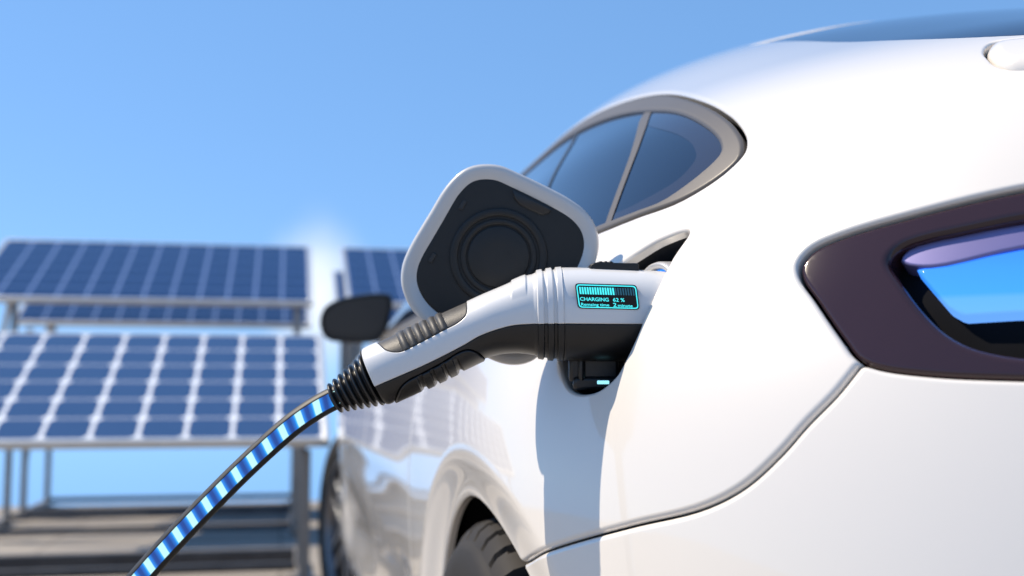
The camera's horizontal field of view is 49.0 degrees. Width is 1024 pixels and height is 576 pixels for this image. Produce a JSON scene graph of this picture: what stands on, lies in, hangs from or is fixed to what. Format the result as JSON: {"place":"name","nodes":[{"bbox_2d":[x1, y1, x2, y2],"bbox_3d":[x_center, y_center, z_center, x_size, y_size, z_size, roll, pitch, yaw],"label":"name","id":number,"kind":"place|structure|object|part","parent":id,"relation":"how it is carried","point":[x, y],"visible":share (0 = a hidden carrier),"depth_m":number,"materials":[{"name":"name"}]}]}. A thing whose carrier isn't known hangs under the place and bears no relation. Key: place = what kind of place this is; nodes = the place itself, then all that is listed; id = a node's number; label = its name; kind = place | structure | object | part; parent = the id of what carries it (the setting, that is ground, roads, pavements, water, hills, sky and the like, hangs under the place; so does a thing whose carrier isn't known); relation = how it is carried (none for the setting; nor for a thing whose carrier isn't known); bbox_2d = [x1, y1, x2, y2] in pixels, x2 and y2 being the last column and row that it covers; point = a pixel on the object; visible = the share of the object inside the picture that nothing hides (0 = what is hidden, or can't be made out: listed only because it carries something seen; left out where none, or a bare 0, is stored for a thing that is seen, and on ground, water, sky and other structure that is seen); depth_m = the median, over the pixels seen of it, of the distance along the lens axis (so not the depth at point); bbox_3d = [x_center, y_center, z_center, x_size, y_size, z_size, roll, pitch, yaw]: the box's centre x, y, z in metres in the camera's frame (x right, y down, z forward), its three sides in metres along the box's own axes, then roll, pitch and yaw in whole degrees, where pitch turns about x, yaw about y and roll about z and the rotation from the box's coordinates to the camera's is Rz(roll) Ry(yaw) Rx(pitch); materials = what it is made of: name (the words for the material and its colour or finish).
{"place":"outdoors","nodes":[
{"label":"outdoors","id":0,"kind":"place"},
{"bbox_2d":[0,501,320,575],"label":"ground","id":1,"kind":"structure","parent":0,"point":[46,544],"depth_m":6.18,"materials":[{"name":"concrete"}]},
{"bbox_2d":[0,239,312,535],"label":"solar panel","id":2,"kind":"object","parent":1,"relation":"on","point":[35,271],"visible":0.89,"depth_m":6.61,"materials":[{"name":"glass"}]},
{"bbox_2d":[16,303,310,513],"bbox_3d":[-2.345,0.661,7.710,1.862,1.712,0.923,1,-5,-11],"label":"solar panel","id":3,"kind":"object","parent":1,"relation":"on","point":[51,317],"visible":0.37,"depth_m":7.40,"materials":[{"name":"glass"}]},
{"bbox_2d":[0,332,329,575],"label":"solar panel","id":4,"kind":"object","parent":1,"relation":"on","point":[77,390],"visible":1,"depth_m":4.44,"materials":[{"name":"glass"}]},
{"bbox_2d":[332,271,398,374],"bbox_3d":[-0.351,0.698,8.113,1.862,1.712,0.923,1,-5,-11],"label":"solar panel","id":5,"kind":"object","parent":1,"relation":"on","point":[338,285],"visible":0.12,"depth_m":8.10,"materials":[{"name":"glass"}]},
{"bbox_2d":[340,247,407,365],"bbox_3d":[-0.123,0.579,7.030,1.862,1.749,0.934,1,-5,-11],"label":"solar panel","id":6,"kind":"object","parent":1,"relation":"on","point":[371,270],"visible":0.16,"depth_m":6.97,"materials":[{"name":"glass"}]},
{"bbox_2d":[318,8,1023,575],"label":"electric car","id":7,"kind":"object","parent":1,"relation":"on","point":[818,370],"visible":0.88,"depth_m":0.81,"materials":[{"name":"white paint"}]},
{"bbox_3d":[-0.376,0.451,2.858,0.070,0.624,0.903,1,-5,-11],"label":"door","id":8,"kind":"part","parent":7,"relation":"part of","materials":[{"name":"white paint"}]},
{"bbox_3d":[-0.199,0.370,1.991,0.070,0.624,0.853,1,-5,-11],"label":"door","id":9,"kind":"part","parent":7,"relation":"part of","materials":[{"name":"white paint"}]},
{"bbox_2d":[126,261,665,575],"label":"charging connector","id":10,"kind":"object","parent":7,"relation":"attached to","point":[597,311],"visible":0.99,"depth_m":0.87,"materials":[{"name":"white plastic"}]},
{"bbox_3d":[-0.110,-0.060,2.252,0.168,0.252,1.983,1,-5,-11],"label":"side window","id":11,"kind":"part","parent":7,"relation":"part of","materials":[{"name":"blue glass"}]},
{"bbox_3d":[-0.067,-0.081,2.094,0.197,0.280,2.452,1,-5,-11],"label":"window frame","id":12,"kind":"part","parent":7,"relation":"part of","materials":[{"name":"silver metal"}]},
{"bbox_3d":[0.077,-0.135,1.288,0.148,0.224,0.535,1,-5,-11],"label":"side window","id":13,"kind":"part","parent":7,"relation":"part of","materials":[{"name":"blue glass"}]},
{"bbox_3d":[0.125,-0.130,1.067,0.090,0.166,0.310,0,-5,-5],"label":"side window","id":14,"kind":"part","parent":7,"relation":"part of","materials":[{"name":"blue glass"}]},
{"bbox_3d":[0.579,-0.275,1.172,0.571,0.295,0.923,1,-5,-11],"label":"rear window","id":15,"kind":"part","parent":7,"relation":"part of","materials":[{"name":"blue glass"}]},
{"bbox_2d":[0,0,1023,506],"label":"sky","id":16,"kind":"structure","parent":0,"point":[326,126],"materials":[{"name":"blue"}]}
]}

